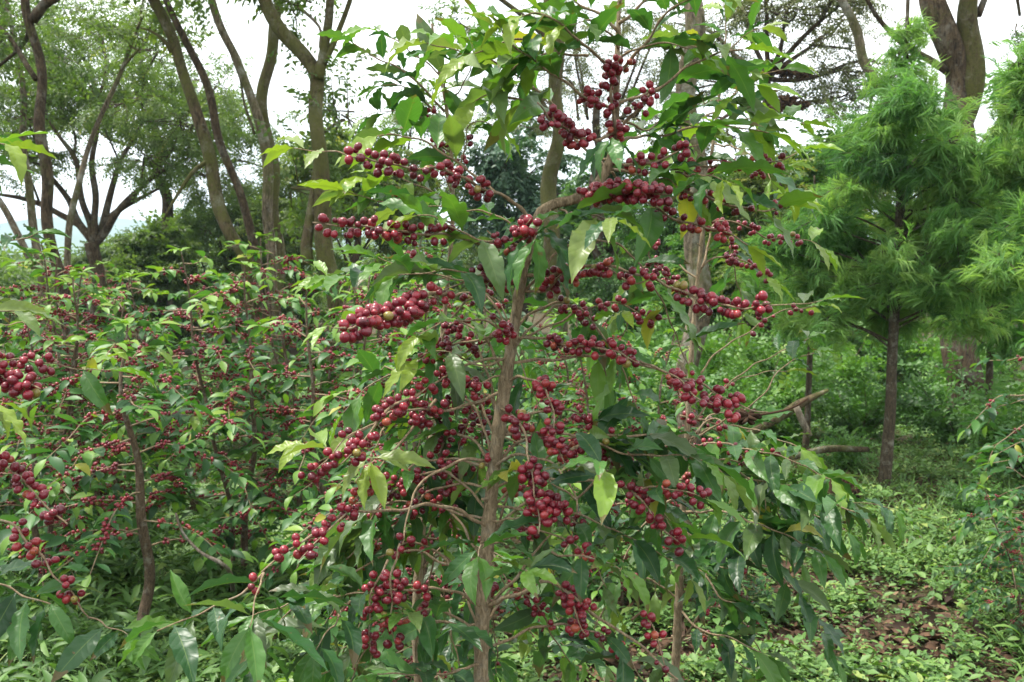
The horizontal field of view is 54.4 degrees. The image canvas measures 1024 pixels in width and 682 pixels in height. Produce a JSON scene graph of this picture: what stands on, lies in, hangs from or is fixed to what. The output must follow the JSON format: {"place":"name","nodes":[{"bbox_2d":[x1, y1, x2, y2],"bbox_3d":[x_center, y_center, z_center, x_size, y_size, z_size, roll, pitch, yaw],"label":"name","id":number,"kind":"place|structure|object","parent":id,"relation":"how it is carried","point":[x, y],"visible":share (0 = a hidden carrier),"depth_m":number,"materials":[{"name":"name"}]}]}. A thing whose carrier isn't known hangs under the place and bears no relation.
{"place":"outdoors","nodes":[
{"label":"outdoors","id":0,"kind":"place"},
{"bbox_2d":[0,215,880,282],"bbox_3d":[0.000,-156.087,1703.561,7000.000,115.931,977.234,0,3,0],"label":"hills","id":1,"kind":"structure","parent":0,"point":[59,223],"depth_m":1461.44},
{"bbox_2d":[0,284,1023,681],"bbox_3d":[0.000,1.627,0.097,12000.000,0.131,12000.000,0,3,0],"label":"ground","id":2,"kind":"structure","parent":0,"point":[670,632],"depth_m":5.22,"materials":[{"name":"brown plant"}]},
{"bbox_2d":[0,0,85,413],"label":"shade tree","id":3,"kind":"object","parent":2,"relation":"on","point":[30,19],"visible":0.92,"depth_m":10.89,"materials":[{"name":"brown plant"}]},
{"bbox_2d":[0,280,101,514],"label":"coffee bush","id":4,"kind":"object","parent":2,"relation":"on","point":[19,457],"visible":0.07,"depth_m":6.65,"materials":[{"name":"green plant"}]},
{"bbox_2d":[1,326,103,423],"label":"shrub","id":5,"kind":"object","parent":2,"relation":"on","point":[41,379],"visible":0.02,"depth_m":10.87,"materials":[{"name":"green plant"}]},
{"bbox_2d":[0,0,117,372],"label":"shade tree","id":6,"kind":"object","parent":2,"relation":"on","point":[28,182],"visible":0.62,"depth_m":12.92,"materials":[{"name":"brown plant"}]},
{"bbox_2d":[0,297,130,441],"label":"coffee bush","id":7,"kind":"object","parent":2,"relation":"on","point":[56,355],"visible":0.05,"depth_m":8.25,"materials":[{"name":"green plant"}]},
{"bbox_2d":[0,267,171,604],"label":"coffee bush","id":8,"kind":"object","parent":2,"relation":"on","point":[77,518],"visible":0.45,"depth_m":4.94,"materials":[{"name":"green plant"}]},
{"bbox_2d":[0,131,179,681],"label":"coffee plant","id":9,"kind":"object","parent":2,"relation":"on","point":[78,650],"visible":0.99,"depth_m":1.43,"materials":[{"name":"green plant"}]},
{"bbox_2d":[0,238,213,544],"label":"coffee bush","id":10,"kind":"object","parent":2,"relation":"on","point":[122,299],"visible":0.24,"depth_m":5.91,"materials":[{"name":"green plant"}]},
{"bbox_2d":[34,236,199,341],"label":"leafy tree","id":11,"kind":"object","parent":2,"relation":"on","point":[83,257],"visible":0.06,"depth_m":26.33,"materials":[{"name":"green plant"}]},
{"bbox_2d":[0,4,255,355],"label":"umbrella tree","id":12,"kind":"object","parent":2,"relation":"on","point":[94,233],"visible":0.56,"depth_m":18.43,"materials":[{"name":"green plant"}]},
{"bbox_2d":[55,260,202,460],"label":"coffee bush","id":13,"kind":"object","parent":2,"relation":"on","point":[135,306],"visible":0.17,"depth_m":8.87,"materials":[{"name":"green plant"}]},
{"bbox_2d":[0,317,264,635],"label":"coffee bush","id":14,"kind":"object","parent":2,"relation":"on","point":[122,408],"visible":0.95,"depth_m":4.17,"materials":[{"name":"green plant"}]},
{"bbox_2d":[51,209,218,348],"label":"leafy tree","id":15,"kind":"object","parent":2,"relation":"on","point":[140,250],"visible":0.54,"depth_m":21.33,"materials":[{"name":"green plant"}]},
{"bbox_2d":[55,0,227,277],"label":"slender tree","id":16,"kind":"object","parent":2,"relation":"on","point":[151,19],"visible":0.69,"depth_m":11.80,"materials":[{"name":"brown plant"}]},
{"bbox_2d":[99,236,203,329],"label":"leafy tree","id":17,"kind":"object","parent":2,"relation":"on","point":[120,243],"depth_m":32.71,"materials":[{"name":"green plant"}]},
{"bbox_2d":[0,0,305,347],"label":"tall tree","id":18,"kind":"object","parent":2,"relation":"on","point":[229,193],"visible":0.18,"depth_m":24.20,"materials":[{"name":"green plant"}]},
{"bbox_2d":[146,203,227,322],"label":"leafy tree","id":19,"kind":"object","parent":2,"relation":"on","point":[185,232],"visible":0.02,"depth_m":29.35,"materials":[{"name":"green plant"}]},
{"bbox_2d":[123,0,267,437],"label":"shade tree","id":20,"kind":"object","parent":2,"relation":"on","point":[210,164],"visible":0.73,"depth_m":9.37,"materials":[{"name":"brown plant"}]},
{"bbox_2d":[57,245,342,575],"bbox_3d":[-1.555,0.419,5.185,1.345,1.831,1.382,1,4,16],"label":"coffee bush","id":21,"kind":"object","parent":2,"relation":"on","point":[241,394],"visible":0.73,"depth_m":5.09,"materials":[{"name":"green plant"}]},
{"bbox_2d":[175,513,234,591],"bbox_3d":[-1.362,1.020,4.490,0.224,0.693,1.264,-1,4,-14],"label":"dead stick","id":22,"kind":"object","parent":2,"relation":"on","point":[222,564],"visible":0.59,"depth_m":4.01,"materials":[{"name":"brown wood"}]},
{"bbox_2d":[127,289,299,519],"bbox_3d":[-2.067,0.442,6.822,1.331,1.596,1.279,-1,4,-15],"label":"coffee bush","id":23,"kind":"object","parent":2,"relation":"on","point":[198,310],"visible":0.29,"depth_m":6.71,"materials":[{"name":"green plant"}]},
{"bbox_2d":[163,0,271,429],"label":"shade tree","id":24,"kind":"object","parent":2,"relation":"on","point":[221,147],"visible":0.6,"depth_m":10.05,"materials":[{"name":"brown plant"}]},
{"bbox_2d":[161,185,299,345],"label":"leafy tree","id":25,"kind":"object","parent":2,"relation":"on","point":[234,213],"visible":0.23,"depth_m":23.41,"materials":[{"name":"green plant"}]},
{"bbox_2d":[176,265,311,454],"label":"coffee bush","id":26,"kind":"object","parent":2,"relation":"on","point":[241,304],"visible":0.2,"depth_m":9.09,"materials":[{"name":"green plant"}]},
{"bbox_2d":[209,0,279,396],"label":"shade tree","id":27,"kind":"object","parent":2,"relation":"on","point":[267,187],"visible":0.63,"depth_m":10.65,"materials":[{"name":"brown plant"}]},
{"bbox_2d":[186,186,323,332],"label":"leafy tree","id":28,"kind":"object","parent":2,"relation":"on","point":[295,235],"visible":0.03,"depth_m":26.37,"materials":[{"name":"green plant"}]},
{"bbox_2d":[256,0,288,402],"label":"shade tree","id":29,"kind":"object","parent":2,"relation":"on","point":[266,74],"visible":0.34,"depth_m":11.23,"materials":[{"name":"brown plant"}]},
{"bbox_2d":[180,232,396,514],"bbox_3d":[-1.485,0.228,7.067,1.695,1.989,1.436,1,4,14],"label":"coffee bush","id":30,"kind":"object","parent":2,"relation":"on","point":[259,274],"visible":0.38,"depth_m":6.98,"materials":[{"name":"green plant"}]},
{"bbox_2d":[213,135,384,349],"bbox_3d":[-5.042,-2.301,23.789,4.666,5.245,3.574,0,3,0],"label":"leafy tree","id":31,"kind":"object","parent":2,"relation":"on","point":[283,195],"visible":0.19,"depth_m":23.51,"materials":[{"name":"green plant"}]},
{"bbox_2d":[221,0,407,446],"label":"shade tree","id":32,"kind":"object","parent":2,"relation":"on","point":[316,97],"visible":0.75,"depth_m":8.97,"materials":[{"name":"green plant"}]},
{"bbox_2d":[190,269,485,614],"bbox_3d":[-0.767,0.506,4.771,1.285,1.703,1.251,3,5,41],"label":"coffee bush","id":33,"kind":"object","parent":2,"relation":"on","point":[344,380],"visible":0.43,"depth_m":4.62,"materials":[{"name":"green plant"}]},
{"bbox_2d":[279,111,442,345],"bbox_3d":[-3.304,-2.137,21.211,2.982,5.208,4.581,3,5,42],"label":"leafy tree","id":34,"kind":"object","parent":2,"relation":"on","point":[305,174],"visible":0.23,"depth_m":20.66,"materials":[{"name":"green plant"}]},
{"bbox_2d":[278,72,484,346],"bbox_3d":[-2.838,-2.790,22.757,4.834,6.326,4.856,0,3,0],"label":"leafy tree","id":35,"kind":"object","parent":2,"relation":"on","point":[393,120],"visible":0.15,"depth_m":22.64,"materials":[{"name":"green plant"}]},
{"bbox_2d":[319,329,463,418],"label":"shrub","id":36,"kind":"object","parent":2,"relation":"on","point":[360,346],"depth_m":11.15,"materials":[{"name":"green plant"}]},
{"bbox_2d":[301,231,485,481],"bbox_3d":[-0.827,0.167,7.604,1.478,2.047,1.745,3,4,38],"label":"coffee bush","id":37,"kind":"object","parent":2,"relation":"on","point":[420,242],"visible":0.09,"depth_m":7.63,"materials":[{"name":"green plant"}]},
{"bbox_2d":[309,267,528,551],"bbox_3d":[-0.546,0.428,5.640,1.267,1.755,1.496,-1,4,-16],"label":"coffee bush","id":38,"kind":"object","parent":2,"relation":"on","point":[433,310],"visible":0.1,"depth_m":5.51,"materials":[{"name":"green plant"}]},
{"bbox_2d":[258,328,587,681],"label":"coffee bush","id":39,"kind":"object","parent":2,"relation":"on","point":[323,418],"visible":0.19,"depth_m":3.44,"materials":[{"name":"green plant"}]},
{"bbox_2d":[359,139,507,333],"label":"leafy tree","id":40,"kind":"object","parent":2,"relation":"on","point":[473,248],"visible":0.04,"depth_m":25.75,"materials":[{"name":"green plant"}]},
{"bbox_2d":[0,214,879,329],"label":"wood","id":41,"kind":"object","parent":2,"relation":"on","point":[12,276],"visible":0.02,"depth_m":35.96,"materials":[{"name":"green plant"}]},
{"bbox_2d":[390,302,522,420],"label":"shrub","id":42,"kind":"object","parent":2,"relation":"on","point":[467,316],"visible":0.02,"depth_m":11.74,"materials":[{"name":"green plant"}]},
{"bbox_2d":[415,199,531,335],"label":"leafy tree","id":43,"kind":"object","parent":2,"relation":"on","point":[508,305],"visible":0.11,"depth_m":30.02,"materials":[{"name":"green plant"}]},
{"bbox_2d":[417,0,567,367],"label":"shade tree","id":44,"kind":"object","parent":2,"relation":"on","point":[548,187],"visible":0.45,"depth_m":12.84,"materials":[{"name":"brown plant"}]},
{"bbox_2d":[399,300,585,465],"bbox_3d":[-0.183,0.406,8.302,1.456,1.484,1.408,3,4,37],"label":"coffee bush","id":45,"kind":"object","parent":2,"relation":"on","point":[483,372],"visible":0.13,"depth_m":8.25,"materials":[{"name":"green plant"}]},
{"bbox_2d":[0,376,1023,681],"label":"lance herbs","id":46,"kind":"object","parent":2,"relation":"on","point":[116,608],"visible":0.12,"depth_m":4.64,"materials":[{"name":"green plant"}]},
{"bbox_2d":[0,368,1023,681],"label":"ground cover","id":47,"kind":"object","parent":2,"relation":"on","point":[902,666],"visible":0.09,"depth_m":4.73,"materials":[{"name":"green plant"}]},
{"bbox_2d":[745,389,828,437],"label":"fallen branch","id":48,"kind":"object","parent":47,"relation":"on","point":[811,397],"visible":0.6,"depth_m":6.62,"materials":[{"name":"brown wood"}]},
{"bbox_2d":[793,406,811,436],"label":"fallen branch","id":49,"kind":"object","parent":48,"relation":"attached to","point":[801,419],"visible":0.85,"depth_m":6.52,"materials":[{"name":"grey wood"}]},
{"bbox_2d":[0,374,1023,681],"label":"grass","id":50,"kind":"structure","parent":2,"relation":"on","point":[846,540],"depth_m":5.72,"materials":[{"name":"green plant"}]},
{"bbox_2d":[440,108,590,335],"bbox_3d":[0.227,-2.549,23.803,4.001,5.760,4.100,-3,4,-39],"label":"dark tree","id":51,"kind":"object","parent":2,"relation":"on","point":[510,178],"visible":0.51,"depth_m":23.20,"materials":[{"name":"green plant"}]},
{"bbox_2d":[454,328,579,443],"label":"shrub","id":52,"kind":"object","parent":2,"relation":"on","point":[537,372],"visible":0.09,"depth_m":9.65,"materials":[{"name":"green plant"}]},
{"bbox_2d":[116,0,923,681],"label":"coffee plant","id":53,"kind":"object","parent":2,"relation":"on","point":[358,562],"visible":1,"depth_m":1.57,"materials":[{"name":"green plant"}]},
{"bbox_2d":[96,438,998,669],"bbox_3d":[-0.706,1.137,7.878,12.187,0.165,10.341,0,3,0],"label":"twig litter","id":54,"kind":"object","parent":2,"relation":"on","point":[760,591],"visible":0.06,"depth_m":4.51,"materials":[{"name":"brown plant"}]},
{"bbox_2d":[484,329,648,427],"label":"shrub","id":55,"kind":"object","parent":2,"relation":"on","point":[573,364],"visible":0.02,"depth_m":10.89,"materials":[{"name":"green plant"}]},
{"bbox_2d":[501,332,637,539],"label":"coffee bush","id":56,"kind":"object","parent":2,"relation":"on","point":[560,374],"visible":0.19,"depth_m":6.14,"materials":[{"name":"green plant"}]},
{"bbox_2d":[511,173,644,334],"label":"leafy tree","id":57,"kind":"object","parent":2,"relation":"on","point":[619,255],"visible":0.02,"depth_m":27.43,"materials":[{"name":"green plant"}]},
{"bbox_2d":[509,144,675,341],"bbox_3d":[2.097,-1.981,22.108,4.875,4.789,4.360,0,3,0],"label":"leafy tree","id":58,"kind":"object","parent":2,"relation":"on","point":[569,191],"visible":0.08,"depth_m":21.52,"materials":[{"name":"green plant"}]},
{"bbox_2d":[438,0,753,317],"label":"acacia tree","id":59,"kind":"object","parent":2,"relation":"on","point":[595,123],"visible":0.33,"depth_m":19.82,"materials":[{"name":"green plant"}]},
{"bbox_2d":[528,333,676,444],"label":"shrub","id":60,"kind":"object","parent":2,"relation":"on","point":[648,380],"visible":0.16,"depth_m":9.00,"materials":[{"name":"green plant"}]},
{"bbox_2d":[488,298,743,605],"bbox_3d":[0.536,0.559,5.044,1.330,1.560,1.126,0,3,2],"label":"coffee bush","id":61,"kind":"object","parent":2,"relation":"on","point":[582,394],"visible":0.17,"depth_m":4.96,"materials":[{"name":"green plant"}]},
{"bbox_2d":[585,307,682,387],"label":"shrub","id":62,"kind":"object","parent":2,"relation":"on","point":[638,334],"visible":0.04,"depth_m":14.10,"materials":[{"name":"green plant"}]},
{"bbox_2d":[568,197,718,342],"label":"leafy tree","id":63,"kind":"object","parent":2,"relation":"on","point":[609,289],"visible":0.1,"depth_m":19.02,"materials":[{"name":"green plant"}]},
{"bbox_2d":[616,334,733,421],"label":"shrub","id":64,"kind":"object","parent":2,"relation":"on","point":[669,366],"visible":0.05,"depth_m":10.29,"materials":[{"name":"green plant"}]},
{"bbox_2d":[673,0,711,444],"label":"shade tree","id":65,"kind":"object","parent":2,"relation":"on","point":[691,246],"visible":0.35,"depth_m":8.53,"materials":[{"name":"brown plant"}]},
{"bbox_2d":[623,292,767,397],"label":"shrub","id":66,"kind":"object","parent":2,"relation":"on","point":[711,347],"visible":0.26,"depth_m":12.37,"materials":[{"name":"green plant"}]},
{"bbox_2d":[509,0,896,681],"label":"coffee plant","id":67,"kind":"object","parent":2,"relation":"on","point":[763,468],"visible":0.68,"depth_m":2.14,"materials":[{"name":"green plant"}]},
{"bbox_2d":[735,397,808,425],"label":"fallen branch","id":68,"kind":"object","parent":67,"relation":"attached to","point":[750,417],"visible":0.89,"depth_m":1.96,"materials":[{"name":"brown wood"}]},
{"bbox_2d":[635,164,793,361],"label":"leafy tree","id":69,"kind":"object","parent":2,"relation":"on","point":[655,302],"visible":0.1,"depth_m":15.50,"materials":[{"name":"green plant"}]},
{"bbox_2d":[647,368,795,461],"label":"shrub","id":70,"kind":"object","parent":2,"relation":"on","point":[757,406],"visible":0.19,"depth_m":8.89,"materials":[{"name":"green plant"}]},
{"bbox_2d":[684,505,792,634],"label":"coffee bush","id":71,"kind":"object","parent":2,"relation":"on","point":[767,592],"visible":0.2,"depth_m":4.58,"materials":[{"name":"green plant"}]},
{"bbox_2d":[622,0,899,375],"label":"acacia tree","id":72,"kind":"object","parent":2,"relation":"on","point":[844,70],"visible":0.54,"depth_m":16.87,"materials":[{"name":"green plant"}]},
{"bbox_2d":[706,298,816,394],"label":"shrub","id":73,"kind":"object","parent":2,"relation":"on","point":[767,349],"visible":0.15,"depth_m":13.21,"materials":[{"name":"green plant"}]},
{"bbox_2d":[671,137,875,369],"bbox_3d":[4.023,-1.148,14.948,3.313,3.981,2.754,0,3,0],"label":"leafy tree","id":74,"kind":"object","parent":2,"relation":"on","point":[758,181],"visible":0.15,"depth_m":14.99,"materials":[{"name":"green plant"}]},
{"bbox_2d":[704,329,847,445],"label":"shrub","id":75,"kind":"object","parent":2,"relation":"on","point":[789,394],"visible":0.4,"depth_m":9.86,"materials":[{"name":"green plant"}]},
{"bbox_2d":[723,175,874,449],"bbox_3d":[2.774,-0.231,9.539,1.259,2.675,2.078,2,4,32],"label":"feathery tree","id":76,"kind":"object","parent":2,"relation":"on","point":[786,331],"visible":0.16,"depth_m":9.11,"materials":[{"name":"green plant"}]},
{"bbox_2d":[756,321,877,391],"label":"shrub","id":77,"kind":"object","parent":2,"relation":"on","point":[840,353],"visible":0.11,"depth_m":13.84,"materials":[{"name":"green plant"}]},
{"bbox_2d":[719,119,917,359],"bbox_3d":[5.482,-1.647,17.965,3.419,4.616,3.020,0,3,0],"label":"leafy tree","id":78,"kind":"object","parent":2,"relation":"on","point":[820,174],"visible":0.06,"depth_m":17.34,"materials":[{"name":"green plant"}]},
{"bbox_2d":[756,317,886,415],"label":"shrub","id":79,"kind":"object","parent":2,"relation":"on","point":[854,367],"visible":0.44,"depth_m":11.83,"materials":[{"name":"green plant"}]},
{"bbox_2d":[788,445,869,459],"bbox_3d":[2.375,0.860,7.590,0.895,0.133,0.093,-1,4,-20],"label":"fallen log","id":80,"kind":"object","parent":2,"relation":"on","point":[831,448],"visible":0.73,"depth_m":7.58,"materials":[{"name":"brown wood"}]},
{"bbox_2d":[827,473,861,501],"bbox_3d":[2.374,1.056,7.179,0.315,0.280,0.316,0,3,0],"label":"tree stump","id":81,"kind":"object","parent":2,"relation":"on","point":[856,491],"visible":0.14,"depth_m":7.09,"materials":[{"name":"brown wood"}]},
{"bbox_2d":[811,425,880,473],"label":"shrub","id":82,"kind":"object","parent":2,"relation":"on","point":[843,460],"visible":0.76,"depth_m":8.37,"materials":[{"name":"green plant"}]},
{"bbox_2d":[804,362,930,446],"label":"shrub","id":83,"kind":"object","parent":2,"relation":"on","point":[870,423],"visible":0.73,"depth_m":9.89,"materials":[{"name":"green plant"}]},
{"bbox_2d":[803,0,939,380],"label":"shade tree","id":84,"kind":"object","parent":2,"relation":"on","point":[857,32],"visible":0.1,"depth_m":13.79,"materials":[{"name":"brown plant"}]},
{"bbox_2d":[738,0,1023,488],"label":"feathery tree","id":85,"kind":"object","parent":2,"relation":"on","point":[913,267],"visible":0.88,"depth_m":7.32,"materials":[{"name":"green plant"}]},
{"bbox_2d":[838,306,933,385],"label":"shrub","id":86,"kind":"object","parent":2,"relation":"on","point":[906,358],"visible":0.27,"depth_m":14.84,"materials":[{"name":"green plant"}]},
{"bbox_2d":[858,150,932,345],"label":"leafy tree","id":87,"kind":"object","parent":2,"relation":"on","point":[883,194],"visible":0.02,"depth_m":20.20,"materials":[{"name":"green plant"}]},
{"bbox_2d":[872,379,946,430],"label":"shrub","id":88,"kind":"object","parent":2,"relation":"on","point":[907,418],"visible":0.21,"depth_m":11.00,"materials":[{"name":"green plant"}]},
{"bbox_2d":[865,0,1023,434],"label":"shade tree","id":89,"kind":"object","parent":2,"relation":"on","point":[959,45],"visible":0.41,"depth_m":10.26,"materials":[{"name":"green plant"}]},
{"bbox_2d":[879,345,1023,456],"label":"shrub","id":90,"kind":"object","parent":2,"relation":"on","point":[940,427],"visible":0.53,"depth_m":9.50,"materials":[{"name":"green plant"}]},
{"bbox_2d":[897,316,1023,397],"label":"shrub","id":91,"kind":"object","parent":2,"relation":"on","point":[936,355],"visible":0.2,"depth_m":12.87,"materials":[{"name":"green plant"}]},
{"bbox_2d":[917,155,1023,458],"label":"feathery tree","id":92,"kind":"object","parent":2,"relation":"on","point":[987,327],"visible":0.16,"depth_m":8.60,"materials":[{"name":"green plant"}]},
{"bbox_2d":[937,465,1010,520],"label":"shrub","id":93,"kind":"object","parent":2,"relation":"on","point":[961,505],"visible":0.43,"depth_m":6.71,"materials":[{"name":"green plant"}]},
{"bbox_2d":[928,484,1023,640],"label":"coffee bush","id":94,"kind":"object","parent":2,"relation":"on","point":[999,548],"visible":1,"depth_m":4.48,"materials":[{"name":"green plant"}]},
{"bbox_2d":[936,319,1023,571],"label":"coffee bush","id":95,"kind":"object","parent":2,"relation":"on","point":[968,526],"visible":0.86,"depth_m":5.52,"materials":[{"name":"green plant"}]},
{"bbox_2d":[941,33,1023,319],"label":"feathery tree","id":96,"kind":"object","parent":2,"relation":"on","point":[1000,262],"visible":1,"depth_m":6.47,"materials":[{"name":"green plant"}]},
{"bbox_2d":[946,373,1023,480],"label":"shrub","id":97,"kind":"object","parent":2,"relation":"on","point":[1009,422],"visible":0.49,"depth_m":8.16,"materials":[{"name":"green plant"}]},
{"bbox_2d":[979,67,1023,377],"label":"leafy tree","id":98,"kind":"object","parent":2,"relation":"on","point":[986,91],"visible":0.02,"depth_m":16.75,"materials":[{"name":"green plant"}]},
{"bbox_2d":[0,0,1023,243],"label":"sky","id":99,"kind":"structure","parent":0,"point":[998,18],"materials":[{"name":"white"}]}
]}

